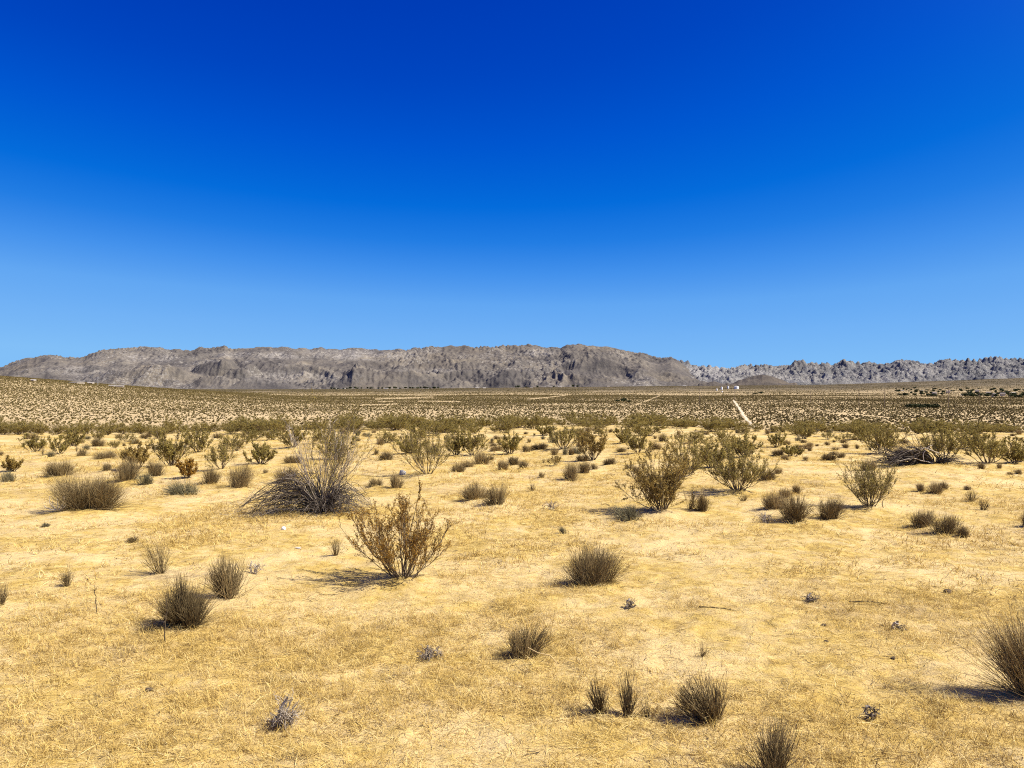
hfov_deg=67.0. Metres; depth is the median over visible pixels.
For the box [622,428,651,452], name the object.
creosote bush
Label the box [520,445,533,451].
grass clump
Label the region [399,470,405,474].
rock
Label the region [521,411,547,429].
creosote bush
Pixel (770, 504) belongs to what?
grass clump
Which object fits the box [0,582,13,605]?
grass clump
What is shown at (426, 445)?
creosote bush
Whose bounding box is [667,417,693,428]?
creosote bush
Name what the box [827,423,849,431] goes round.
creosote bush
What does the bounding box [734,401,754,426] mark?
dirt track
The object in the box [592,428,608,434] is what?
creosote bush
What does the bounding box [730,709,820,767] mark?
grass clump
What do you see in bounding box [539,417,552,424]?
creosote bush
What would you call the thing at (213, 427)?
creosote bush
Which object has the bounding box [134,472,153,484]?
grass clump
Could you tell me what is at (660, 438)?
grass clump
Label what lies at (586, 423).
creosote bush
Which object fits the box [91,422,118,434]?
creosote bush
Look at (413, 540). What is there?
creosote bush
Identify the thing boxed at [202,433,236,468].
creosote bush
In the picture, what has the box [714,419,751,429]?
creosote bush
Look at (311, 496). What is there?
dead bush
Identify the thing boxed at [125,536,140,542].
grass clump
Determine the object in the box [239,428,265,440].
creosote bush
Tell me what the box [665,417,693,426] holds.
creosote bush
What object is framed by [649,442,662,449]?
grass clump
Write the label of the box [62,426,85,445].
creosote bush
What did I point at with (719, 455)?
creosote bush
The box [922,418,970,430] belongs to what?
creosote bush
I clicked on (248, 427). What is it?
creosote bush
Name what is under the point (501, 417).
creosote bush
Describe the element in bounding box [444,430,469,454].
creosote bush
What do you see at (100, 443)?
grass clump
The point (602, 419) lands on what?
creosote bush
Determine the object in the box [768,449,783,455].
grass clump
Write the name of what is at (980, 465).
grass clump
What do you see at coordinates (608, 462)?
grass clump
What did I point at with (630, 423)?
creosote bush
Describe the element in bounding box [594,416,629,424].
creosote bush
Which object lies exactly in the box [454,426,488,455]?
creosote bush
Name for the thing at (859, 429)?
creosote bush
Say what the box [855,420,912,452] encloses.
creosote bush
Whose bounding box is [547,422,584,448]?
creosote bush
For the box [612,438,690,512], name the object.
creosote bush
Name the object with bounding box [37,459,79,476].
grass clump
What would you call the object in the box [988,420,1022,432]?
creosote bush
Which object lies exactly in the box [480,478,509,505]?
grass clump
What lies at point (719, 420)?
creosote bush
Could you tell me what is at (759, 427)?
creosote bush
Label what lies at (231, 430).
creosote bush
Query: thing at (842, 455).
grass clump
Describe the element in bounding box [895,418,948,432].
creosote bush
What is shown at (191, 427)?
creosote bush
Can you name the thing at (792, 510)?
grass clump
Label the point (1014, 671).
grass clump
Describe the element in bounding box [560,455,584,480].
grass clump
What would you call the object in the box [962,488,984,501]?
grass clump
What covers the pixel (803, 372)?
boulder ridge
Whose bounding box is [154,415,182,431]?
creosote bush
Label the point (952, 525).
grass clump
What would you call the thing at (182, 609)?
grass clump
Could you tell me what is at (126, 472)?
grass clump
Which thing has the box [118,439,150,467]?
creosote bush
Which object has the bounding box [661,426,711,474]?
creosote bush
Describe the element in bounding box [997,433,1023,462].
creosote bush
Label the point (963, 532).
grass clump
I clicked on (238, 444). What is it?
creosote bush
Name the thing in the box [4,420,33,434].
creosote bush
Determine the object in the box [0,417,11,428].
creosote bush
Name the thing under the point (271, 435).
creosote bush
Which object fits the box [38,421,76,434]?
creosote bush
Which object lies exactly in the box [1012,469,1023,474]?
grass clump
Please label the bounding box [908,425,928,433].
creosote bush
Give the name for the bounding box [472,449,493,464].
grass clump
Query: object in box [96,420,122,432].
creosote bush
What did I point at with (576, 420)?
creosote bush
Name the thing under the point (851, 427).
creosote bush
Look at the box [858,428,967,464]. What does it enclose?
dead heap
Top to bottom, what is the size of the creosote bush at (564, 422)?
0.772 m
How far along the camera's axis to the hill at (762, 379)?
4513.96 m
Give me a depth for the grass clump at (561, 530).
8.88 m
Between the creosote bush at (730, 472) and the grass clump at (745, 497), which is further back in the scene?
the creosote bush at (730, 472)
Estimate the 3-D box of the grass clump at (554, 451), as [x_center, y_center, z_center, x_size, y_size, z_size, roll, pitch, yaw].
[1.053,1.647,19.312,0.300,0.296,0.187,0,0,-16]
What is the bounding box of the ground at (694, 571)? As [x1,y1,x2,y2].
[0,377,1023,767]
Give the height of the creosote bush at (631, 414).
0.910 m
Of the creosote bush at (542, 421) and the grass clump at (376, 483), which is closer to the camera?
the grass clump at (376, 483)
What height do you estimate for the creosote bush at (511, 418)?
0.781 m
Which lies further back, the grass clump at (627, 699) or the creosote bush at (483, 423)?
the creosote bush at (483, 423)
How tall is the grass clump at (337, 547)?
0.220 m
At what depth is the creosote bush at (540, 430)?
29.26 m
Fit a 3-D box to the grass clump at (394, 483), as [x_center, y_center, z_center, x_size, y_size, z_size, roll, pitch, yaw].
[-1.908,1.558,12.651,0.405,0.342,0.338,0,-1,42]
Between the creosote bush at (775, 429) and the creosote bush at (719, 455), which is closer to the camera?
the creosote bush at (719, 455)
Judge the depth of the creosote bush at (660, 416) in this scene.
39.23 m
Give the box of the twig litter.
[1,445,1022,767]
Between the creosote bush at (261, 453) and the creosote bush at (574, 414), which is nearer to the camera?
the creosote bush at (261, 453)
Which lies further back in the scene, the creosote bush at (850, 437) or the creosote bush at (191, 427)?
the creosote bush at (191, 427)
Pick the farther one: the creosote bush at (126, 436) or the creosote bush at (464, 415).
the creosote bush at (464, 415)
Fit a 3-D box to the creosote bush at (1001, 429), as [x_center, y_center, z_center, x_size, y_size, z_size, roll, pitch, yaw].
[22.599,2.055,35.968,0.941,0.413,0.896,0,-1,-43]
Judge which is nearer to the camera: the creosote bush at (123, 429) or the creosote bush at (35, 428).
the creosote bush at (35, 428)
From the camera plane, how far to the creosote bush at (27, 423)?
35.71 m
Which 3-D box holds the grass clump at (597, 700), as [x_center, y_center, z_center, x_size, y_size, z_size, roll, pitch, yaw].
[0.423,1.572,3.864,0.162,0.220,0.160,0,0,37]
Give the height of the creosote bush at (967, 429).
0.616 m
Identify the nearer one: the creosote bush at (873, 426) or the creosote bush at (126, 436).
the creosote bush at (126, 436)
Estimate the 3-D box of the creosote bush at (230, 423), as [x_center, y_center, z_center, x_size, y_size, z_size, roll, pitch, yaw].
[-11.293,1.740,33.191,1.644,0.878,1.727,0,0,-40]
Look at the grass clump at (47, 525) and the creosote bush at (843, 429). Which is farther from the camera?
the creosote bush at (843, 429)
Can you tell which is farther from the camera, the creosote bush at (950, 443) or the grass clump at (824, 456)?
the grass clump at (824, 456)
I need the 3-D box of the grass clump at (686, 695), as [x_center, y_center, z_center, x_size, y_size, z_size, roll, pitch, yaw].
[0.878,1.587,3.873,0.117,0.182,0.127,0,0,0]
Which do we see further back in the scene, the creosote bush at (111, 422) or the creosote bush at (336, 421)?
the creosote bush at (111, 422)
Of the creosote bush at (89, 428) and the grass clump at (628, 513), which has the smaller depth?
the grass clump at (628, 513)
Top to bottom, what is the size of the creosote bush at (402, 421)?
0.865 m
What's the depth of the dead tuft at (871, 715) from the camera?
3.77 m
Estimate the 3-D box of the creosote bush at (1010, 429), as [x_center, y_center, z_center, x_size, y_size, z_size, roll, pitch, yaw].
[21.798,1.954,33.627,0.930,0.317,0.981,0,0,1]
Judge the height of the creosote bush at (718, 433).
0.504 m
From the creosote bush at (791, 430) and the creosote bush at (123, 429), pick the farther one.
the creosote bush at (123, 429)
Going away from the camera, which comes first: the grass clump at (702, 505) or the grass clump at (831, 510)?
the grass clump at (831, 510)
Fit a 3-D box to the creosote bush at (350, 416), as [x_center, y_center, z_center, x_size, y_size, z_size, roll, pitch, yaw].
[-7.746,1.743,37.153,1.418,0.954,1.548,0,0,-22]
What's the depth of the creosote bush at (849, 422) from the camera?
42.44 m
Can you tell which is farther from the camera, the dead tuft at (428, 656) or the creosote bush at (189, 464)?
the creosote bush at (189, 464)
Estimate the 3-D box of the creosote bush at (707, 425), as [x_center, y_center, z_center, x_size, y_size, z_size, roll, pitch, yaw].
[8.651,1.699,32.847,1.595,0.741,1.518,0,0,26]
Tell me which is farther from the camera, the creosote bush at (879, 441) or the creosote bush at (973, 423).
the creosote bush at (973, 423)
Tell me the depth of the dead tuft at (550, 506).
10.47 m
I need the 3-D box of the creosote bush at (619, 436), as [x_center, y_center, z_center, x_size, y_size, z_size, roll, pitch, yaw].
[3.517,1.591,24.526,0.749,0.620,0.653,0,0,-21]
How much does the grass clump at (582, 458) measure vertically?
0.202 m
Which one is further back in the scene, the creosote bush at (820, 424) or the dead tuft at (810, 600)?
the creosote bush at (820, 424)
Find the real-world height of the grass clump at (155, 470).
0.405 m
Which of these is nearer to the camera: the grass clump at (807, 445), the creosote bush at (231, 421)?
the grass clump at (807, 445)
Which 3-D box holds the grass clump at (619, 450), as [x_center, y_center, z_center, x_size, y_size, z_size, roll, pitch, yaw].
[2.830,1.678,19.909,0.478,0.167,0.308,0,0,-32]
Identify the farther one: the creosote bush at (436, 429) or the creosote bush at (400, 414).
the creosote bush at (400, 414)
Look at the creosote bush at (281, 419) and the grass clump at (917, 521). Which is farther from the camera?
the creosote bush at (281, 419)
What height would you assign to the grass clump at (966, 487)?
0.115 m
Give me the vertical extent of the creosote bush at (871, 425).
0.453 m
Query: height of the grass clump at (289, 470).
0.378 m
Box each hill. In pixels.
[698,381,729,385]
[725,374,797,385]
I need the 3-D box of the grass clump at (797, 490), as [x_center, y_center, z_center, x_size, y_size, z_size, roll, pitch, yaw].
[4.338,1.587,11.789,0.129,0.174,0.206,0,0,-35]
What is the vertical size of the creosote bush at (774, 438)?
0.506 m
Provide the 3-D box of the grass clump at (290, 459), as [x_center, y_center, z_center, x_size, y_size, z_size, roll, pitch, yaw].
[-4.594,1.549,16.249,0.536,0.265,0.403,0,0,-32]
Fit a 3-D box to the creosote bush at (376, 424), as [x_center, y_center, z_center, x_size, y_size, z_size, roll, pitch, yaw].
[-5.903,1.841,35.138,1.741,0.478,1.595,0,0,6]
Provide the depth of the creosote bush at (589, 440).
17.25 m
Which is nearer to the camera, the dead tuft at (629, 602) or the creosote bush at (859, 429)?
the dead tuft at (629, 602)
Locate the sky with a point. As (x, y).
(719, 183)
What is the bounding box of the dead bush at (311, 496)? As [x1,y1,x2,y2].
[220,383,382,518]
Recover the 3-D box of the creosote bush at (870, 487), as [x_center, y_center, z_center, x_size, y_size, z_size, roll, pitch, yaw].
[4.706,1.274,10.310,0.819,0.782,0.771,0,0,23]
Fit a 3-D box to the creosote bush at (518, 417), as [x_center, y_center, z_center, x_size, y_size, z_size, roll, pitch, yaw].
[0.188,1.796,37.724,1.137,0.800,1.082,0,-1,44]
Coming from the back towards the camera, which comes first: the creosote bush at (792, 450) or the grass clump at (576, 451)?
the grass clump at (576, 451)
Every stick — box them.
[163,600,166,641]
[699,606,739,610]
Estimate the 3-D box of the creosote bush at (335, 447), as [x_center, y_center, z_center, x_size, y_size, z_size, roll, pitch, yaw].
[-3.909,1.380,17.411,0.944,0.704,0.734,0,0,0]
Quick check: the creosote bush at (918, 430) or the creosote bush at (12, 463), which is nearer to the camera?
the creosote bush at (12, 463)
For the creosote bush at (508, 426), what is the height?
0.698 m
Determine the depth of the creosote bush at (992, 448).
16.61 m
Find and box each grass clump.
[0,468,20,482]
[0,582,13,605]
[32,461,138,511]
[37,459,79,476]
[39,523,49,527]
[46,450,55,456]
[58,563,76,586]
[76,447,89,455]
[90,437,109,446]
[90,450,118,459]
[99,461,113,470]
[108,450,145,481]
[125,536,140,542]
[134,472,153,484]
[134,529,178,575]
[134,562,225,630]
[144,458,166,475]
[156,478,200,496]
[193,548,259,599]
[200,466,224,484]
[211,433,223,437]
[222,458,261,487]
[267,461,300,482]
[278,454,305,463]
[325,536,344,555]
[367,475,385,486]
[376,435,384,444]
[377,450,395,460]
[386,472,406,488]
[449,461,466,471]
[457,479,488,499]
[461,460,476,466]
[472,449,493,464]
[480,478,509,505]
[487,445,501,451]
[496,459,509,469]
[496,614,556,662]
[507,456,519,464]
[516,458,528,468]
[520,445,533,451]
[530,442,550,449]
[539,472,544,477]
[549,446,558,454]
[550,531,637,589]
[557,527,566,533]
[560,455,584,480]
[561,446,567,454]
[566,447,574,454]
[569,446,581,453]
[575,453,591,460]
[576,460,592,472]
[581,674,611,717]
[591,463,599,468]
[601,457,617,464]
[602,499,645,520]
[606,669,650,717]
[614,446,627,451]
[637,697,657,718]
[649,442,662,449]
[658,434,669,441]
[668,664,735,733]
[673,681,694,710]
[678,485,699,509]
[689,489,711,511]
[700,639,711,656]
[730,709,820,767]
[734,494,749,500]
[758,468,777,480]
[758,489,788,509]
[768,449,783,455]
[770,487,815,523]
[774,466,783,473]
[774,486,792,496]
[790,485,802,493]
[802,442,813,448]
[809,489,850,519]
[819,452,838,460]
[835,451,849,457]
[858,458,877,470]
[905,506,938,527]
[913,482,925,491]
[922,508,967,536]
[923,480,946,494]
[939,481,948,489]
[941,588,1023,703]
[956,524,974,537]
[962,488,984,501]
[963,484,971,489]
[976,462,985,468]
[976,495,990,510]
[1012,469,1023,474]
[1018,513,1023,524]
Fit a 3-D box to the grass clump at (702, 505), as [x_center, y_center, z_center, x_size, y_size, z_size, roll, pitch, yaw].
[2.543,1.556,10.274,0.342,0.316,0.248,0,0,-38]
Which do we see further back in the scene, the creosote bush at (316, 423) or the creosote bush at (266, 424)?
the creosote bush at (316, 423)
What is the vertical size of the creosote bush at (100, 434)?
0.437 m
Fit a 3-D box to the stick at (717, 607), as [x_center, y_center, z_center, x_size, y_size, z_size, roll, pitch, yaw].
[1.522,1.643,5.663,0.296,0.019,0.016,0,0,15]
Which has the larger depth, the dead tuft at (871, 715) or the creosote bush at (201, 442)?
the creosote bush at (201, 442)
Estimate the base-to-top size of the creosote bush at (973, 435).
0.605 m
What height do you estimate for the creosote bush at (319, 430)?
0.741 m
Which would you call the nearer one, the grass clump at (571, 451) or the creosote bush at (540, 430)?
the grass clump at (571, 451)
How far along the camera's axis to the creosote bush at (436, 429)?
29.99 m
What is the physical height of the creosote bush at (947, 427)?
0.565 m
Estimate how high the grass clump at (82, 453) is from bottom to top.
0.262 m
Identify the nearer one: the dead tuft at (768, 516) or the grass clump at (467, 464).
the dead tuft at (768, 516)
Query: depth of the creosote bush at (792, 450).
18.17 m
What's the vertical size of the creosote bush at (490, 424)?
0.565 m
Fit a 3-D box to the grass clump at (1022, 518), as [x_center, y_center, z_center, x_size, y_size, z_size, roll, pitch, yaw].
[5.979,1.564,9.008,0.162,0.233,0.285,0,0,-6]
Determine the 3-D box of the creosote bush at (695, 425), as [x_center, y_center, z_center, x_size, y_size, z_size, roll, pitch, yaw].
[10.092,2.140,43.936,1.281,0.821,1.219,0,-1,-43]
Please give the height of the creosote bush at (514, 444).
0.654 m
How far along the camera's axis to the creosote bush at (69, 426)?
31.62 m
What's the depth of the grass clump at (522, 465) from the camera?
15.82 m
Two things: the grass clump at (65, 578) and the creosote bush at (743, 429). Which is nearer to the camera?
the grass clump at (65, 578)
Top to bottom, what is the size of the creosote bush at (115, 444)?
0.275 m
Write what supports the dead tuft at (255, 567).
on the ground at (694, 571)
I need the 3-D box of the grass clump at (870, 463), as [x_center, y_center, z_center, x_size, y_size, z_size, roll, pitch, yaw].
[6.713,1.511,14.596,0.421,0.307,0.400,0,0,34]
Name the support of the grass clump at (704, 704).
on the ground at (694, 571)
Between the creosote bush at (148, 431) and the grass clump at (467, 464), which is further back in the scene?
the creosote bush at (148, 431)
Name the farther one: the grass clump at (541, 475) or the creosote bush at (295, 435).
the creosote bush at (295, 435)
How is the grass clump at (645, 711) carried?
on the ground at (694, 571)
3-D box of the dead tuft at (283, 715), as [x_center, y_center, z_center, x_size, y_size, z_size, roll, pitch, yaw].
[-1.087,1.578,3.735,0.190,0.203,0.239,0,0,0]
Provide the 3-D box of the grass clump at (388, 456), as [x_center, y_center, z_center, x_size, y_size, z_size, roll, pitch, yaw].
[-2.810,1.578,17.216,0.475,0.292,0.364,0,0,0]
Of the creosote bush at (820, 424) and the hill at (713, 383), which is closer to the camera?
the creosote bush at (820, 424)
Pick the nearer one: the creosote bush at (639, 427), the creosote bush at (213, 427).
the creosote bush at (639, 427)
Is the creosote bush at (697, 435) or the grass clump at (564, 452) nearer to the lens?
the grass clump at (564, 452)
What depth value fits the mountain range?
5060.83 m
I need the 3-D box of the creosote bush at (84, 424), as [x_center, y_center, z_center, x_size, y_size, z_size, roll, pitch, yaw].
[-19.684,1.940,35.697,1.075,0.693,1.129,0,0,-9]
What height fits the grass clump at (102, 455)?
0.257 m
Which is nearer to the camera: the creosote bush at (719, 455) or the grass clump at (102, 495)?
the grass clump at (102, 495)
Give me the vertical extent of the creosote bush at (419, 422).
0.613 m
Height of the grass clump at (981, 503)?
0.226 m
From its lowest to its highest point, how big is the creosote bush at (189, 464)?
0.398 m
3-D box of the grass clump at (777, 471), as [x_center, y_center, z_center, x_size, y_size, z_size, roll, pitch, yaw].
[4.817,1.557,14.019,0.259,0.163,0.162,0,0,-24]
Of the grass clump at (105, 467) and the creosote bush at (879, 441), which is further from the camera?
the creosote bush at (879, 441)
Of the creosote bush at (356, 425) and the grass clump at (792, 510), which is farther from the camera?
the creosote bush at (356, 425)
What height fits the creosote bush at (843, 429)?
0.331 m
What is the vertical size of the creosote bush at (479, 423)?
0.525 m
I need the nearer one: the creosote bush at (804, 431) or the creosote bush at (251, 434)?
the creosote bush at (251, 434)
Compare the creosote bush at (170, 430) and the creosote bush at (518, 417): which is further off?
the creosote bush at (518, 417)
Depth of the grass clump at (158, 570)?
6.60 m
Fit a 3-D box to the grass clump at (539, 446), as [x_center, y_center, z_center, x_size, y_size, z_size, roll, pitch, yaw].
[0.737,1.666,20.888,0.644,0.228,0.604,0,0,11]
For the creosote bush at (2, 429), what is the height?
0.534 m
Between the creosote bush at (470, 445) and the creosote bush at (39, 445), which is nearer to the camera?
the creosote bush at (470, 445)
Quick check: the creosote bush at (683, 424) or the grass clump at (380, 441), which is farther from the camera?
the creosote bush at (683, 424)
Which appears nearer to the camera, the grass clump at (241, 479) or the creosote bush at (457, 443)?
the grass clump at (241, 479)
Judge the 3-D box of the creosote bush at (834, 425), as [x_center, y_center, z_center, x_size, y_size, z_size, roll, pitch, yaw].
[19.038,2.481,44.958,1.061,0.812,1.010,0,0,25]
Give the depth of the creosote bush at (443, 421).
31.81 m
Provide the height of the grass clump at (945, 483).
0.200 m
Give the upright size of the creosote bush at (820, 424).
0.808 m
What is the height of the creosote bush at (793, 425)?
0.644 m
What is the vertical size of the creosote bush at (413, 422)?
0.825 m
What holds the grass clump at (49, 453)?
on the ground at (694, 571)
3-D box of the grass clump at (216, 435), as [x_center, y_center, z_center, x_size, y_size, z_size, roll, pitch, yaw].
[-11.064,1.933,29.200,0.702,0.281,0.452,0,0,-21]
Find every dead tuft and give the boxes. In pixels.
[246,561,266,573]
[267,689,304,730]
[416,644,444,662]
[542,500,559,509]
[623,597,636,608]
[753,511,775,522]
[800,591,819,602]
[861,703,880,720]
[887,620,908,630]
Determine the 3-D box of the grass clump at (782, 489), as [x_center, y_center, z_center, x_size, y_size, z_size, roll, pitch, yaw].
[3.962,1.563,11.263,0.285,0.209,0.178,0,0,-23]
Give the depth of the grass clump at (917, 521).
8.99 m
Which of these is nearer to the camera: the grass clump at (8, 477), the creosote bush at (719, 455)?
the grass clump at (8, 477)
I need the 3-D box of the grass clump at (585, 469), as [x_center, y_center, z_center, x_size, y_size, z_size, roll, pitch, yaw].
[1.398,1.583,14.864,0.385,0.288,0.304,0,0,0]
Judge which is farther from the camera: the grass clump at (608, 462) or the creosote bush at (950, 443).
the grass clump at (608, 462)
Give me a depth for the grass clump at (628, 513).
9.58 m
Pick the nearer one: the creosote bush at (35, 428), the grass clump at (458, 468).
the grass clump at (458, 468)
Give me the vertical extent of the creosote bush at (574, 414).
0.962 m
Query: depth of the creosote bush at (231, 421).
42.19 m
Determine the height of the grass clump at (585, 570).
0.463 m
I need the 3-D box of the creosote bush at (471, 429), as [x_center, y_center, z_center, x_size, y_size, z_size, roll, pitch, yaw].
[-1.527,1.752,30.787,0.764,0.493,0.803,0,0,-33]
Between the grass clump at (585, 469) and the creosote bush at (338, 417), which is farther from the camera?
the creosote bush at (338, 417)
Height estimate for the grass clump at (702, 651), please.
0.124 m
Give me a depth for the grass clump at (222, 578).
5.93 m
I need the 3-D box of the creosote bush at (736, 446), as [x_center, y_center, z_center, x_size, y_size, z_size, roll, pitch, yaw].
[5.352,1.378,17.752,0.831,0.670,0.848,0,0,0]
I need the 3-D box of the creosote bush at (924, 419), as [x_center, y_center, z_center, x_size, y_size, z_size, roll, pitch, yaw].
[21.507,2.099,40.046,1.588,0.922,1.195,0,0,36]
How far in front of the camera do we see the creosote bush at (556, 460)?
16.33 m
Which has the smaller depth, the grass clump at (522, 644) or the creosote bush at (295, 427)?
the grass clump at (522, 644)
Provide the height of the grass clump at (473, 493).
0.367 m
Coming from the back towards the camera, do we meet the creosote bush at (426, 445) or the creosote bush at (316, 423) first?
the creosote bush at (316, 423)
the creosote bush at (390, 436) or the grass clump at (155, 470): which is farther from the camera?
the creosote bush at (390, 436)
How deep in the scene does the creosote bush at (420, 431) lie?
26.40 m
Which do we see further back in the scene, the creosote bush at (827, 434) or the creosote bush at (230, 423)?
the creosote bush at (230, 423)
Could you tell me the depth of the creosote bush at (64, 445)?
19.94 m
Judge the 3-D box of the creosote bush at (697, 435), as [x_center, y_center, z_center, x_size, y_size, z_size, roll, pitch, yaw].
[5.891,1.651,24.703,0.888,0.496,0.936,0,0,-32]
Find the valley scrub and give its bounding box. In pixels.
[0,376,1023,432]
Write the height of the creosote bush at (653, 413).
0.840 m
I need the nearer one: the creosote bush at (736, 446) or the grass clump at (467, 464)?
the grass clump at (467, 464)
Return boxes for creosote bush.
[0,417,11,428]
[0,422,16,433]
[1,455,24,471]
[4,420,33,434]
[7,420,32,433]
[8,417,43,430]
[16,433,47,450]
[27,420,49,433]
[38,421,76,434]
[47,434,72,453]
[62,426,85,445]
[63,422,82,432]
[71,419,96,432]
[75,421,101,433]
[90,429,106,439]
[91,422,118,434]
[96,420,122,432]
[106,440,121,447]
[112,423,136,434]
[114,432,141,441]
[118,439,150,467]
[125,422,149,432]
[127,423,152,433]
[135,424,178,433]
[145,419,194,465]
[146,425,168,437]
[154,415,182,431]
[174,422,193,431]
[174,457,197,477]
[180,419,214,451]
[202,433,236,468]
[203,421,226,431]
[217,433,251,450]
[223,417,249,430]
[223,424,239,433]
[227,415,270,433]
[233,417,270,432]
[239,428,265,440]
[242,441,278,463]
[249,415,290,432]
[257,426,284,439]
[262,413,298,429]
[276,423,309,448]
[286,421,299,429]
[299,418,331,428]
[307,422,333,442]
[316,430,356,459]
[330,412,363,429]
[330,416,380,429]
[334,416,369,431]
[335,477,456,579]
[337,410,364,423]
[364,419,393,428]
[375,428,399,442]
[378,411,412,421]
[378,411,417,429]
[386,413,424,428]
[389,419,456,473]
[393,431,424,453]
[404,418,436,439]
[415,417,438,427]
[422,412,462,432]
[427,422,449,434]
[441,423,469,433]
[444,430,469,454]
[445,414,474,428]
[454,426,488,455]
[456,419,481,428]
[464,422,483,432]
[466,414,491,426]
[481,418,500,426]
[491,412,522,426]
[493,414,522,428]
[493,417,515,432]
[496,430,523,453]
[504,414,525,427]
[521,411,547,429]
[535,423,557,435]
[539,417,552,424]
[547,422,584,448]
[547,453,560,464]
[553,416,569,424]
[561,408,597,421]
[566,416,595,424]
[569,428,590,439]
[570,417,611,429]
[575,428,608,459]
[588,413,615,427]
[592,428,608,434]
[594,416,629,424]
[611,426,636,442]
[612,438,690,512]
[614,417,672,435]
[620,416,642,426]
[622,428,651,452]
[626,412,657,425]
[627,410,651,420]
[648,412,669,425]
[649,411,667,424]
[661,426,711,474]
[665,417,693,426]
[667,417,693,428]
[681,416,703,426]
[682,429,712,442]
[692,436,731,466]
[697,438,779,490]
[698,415,735,431]
[706,413,730,428]
[709,427,732,439]
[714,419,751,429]
[717,434,737,448]
[725,429,764,456]
[734,425,756,433]
[751,423,765,431]
[767,424,785,431]
[767,431,786,446]
[773,422,829,434]
[780,444,804,455]
[781,421,804,428]
[793,417,814,428]
[794,426,813,438]
[795,417,839,430]
[820,430,835,438]
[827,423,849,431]
[831,420,842,431]
[832,449,899,506]
[833,426,848,431]
[836,419,878,433]
[839,432,856,439]
[841,419,870,427]
[853,424,871,437]
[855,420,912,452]
[856,423,890,428]
[861,421,896,434]
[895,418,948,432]
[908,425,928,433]
[911,416,942,423]
[918,421,972,462]
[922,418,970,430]
[928,423,957,433]
[952,421,995,434]
[952,429,991,448]
[957,426,1015,462]
[959,420,999,431]
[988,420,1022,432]
[994,424,1009,431]
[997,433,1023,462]
[1002,426,1023,431]
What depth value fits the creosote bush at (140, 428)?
34.24 m
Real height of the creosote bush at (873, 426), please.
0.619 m
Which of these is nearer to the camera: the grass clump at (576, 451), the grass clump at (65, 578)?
the grass clump at (65, 578)
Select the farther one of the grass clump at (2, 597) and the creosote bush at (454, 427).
the creosote bush at (454, 427)
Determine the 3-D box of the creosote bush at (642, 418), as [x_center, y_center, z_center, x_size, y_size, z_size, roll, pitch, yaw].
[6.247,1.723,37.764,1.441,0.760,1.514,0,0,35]
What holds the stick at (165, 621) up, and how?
on the ground at (694, 571)
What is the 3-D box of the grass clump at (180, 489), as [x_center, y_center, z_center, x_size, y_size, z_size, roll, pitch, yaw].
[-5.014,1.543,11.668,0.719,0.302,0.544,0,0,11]
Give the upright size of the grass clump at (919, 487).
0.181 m
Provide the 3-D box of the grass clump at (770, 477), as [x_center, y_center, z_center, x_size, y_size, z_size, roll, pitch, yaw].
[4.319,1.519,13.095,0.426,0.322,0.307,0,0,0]
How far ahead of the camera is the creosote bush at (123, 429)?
33.73 m
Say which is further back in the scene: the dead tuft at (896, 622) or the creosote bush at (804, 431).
the creosote bush at (804, 431)
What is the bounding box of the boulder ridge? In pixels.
[680,356,1023,384]
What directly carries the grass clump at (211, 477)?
on the ground at (694, 571)
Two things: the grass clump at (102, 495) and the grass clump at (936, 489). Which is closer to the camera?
the grass clump at (102, 495)
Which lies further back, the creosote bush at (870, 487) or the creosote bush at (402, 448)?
the creosote bush at (402, 448)
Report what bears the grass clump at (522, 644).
on the ground at (694, 571)
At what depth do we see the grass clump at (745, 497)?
11.03 m
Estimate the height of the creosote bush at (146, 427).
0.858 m
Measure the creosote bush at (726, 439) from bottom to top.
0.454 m
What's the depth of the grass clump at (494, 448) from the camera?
20.57 m
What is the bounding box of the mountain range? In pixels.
[0,343,707,388]
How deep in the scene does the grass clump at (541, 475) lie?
14.02 m
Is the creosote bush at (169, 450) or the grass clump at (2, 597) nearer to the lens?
the grass clump at (2, 597)
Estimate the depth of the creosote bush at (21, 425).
32.92 m
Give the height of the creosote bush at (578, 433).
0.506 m
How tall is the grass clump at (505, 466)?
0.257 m
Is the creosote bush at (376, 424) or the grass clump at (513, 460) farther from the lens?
the creosote bush at (376, 424)
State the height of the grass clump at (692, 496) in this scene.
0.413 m
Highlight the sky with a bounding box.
[0,0,1023,367]
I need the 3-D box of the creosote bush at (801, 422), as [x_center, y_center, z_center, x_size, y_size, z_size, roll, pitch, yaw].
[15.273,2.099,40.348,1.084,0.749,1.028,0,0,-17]
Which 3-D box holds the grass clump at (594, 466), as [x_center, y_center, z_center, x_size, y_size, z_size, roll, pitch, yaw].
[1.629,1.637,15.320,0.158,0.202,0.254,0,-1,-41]

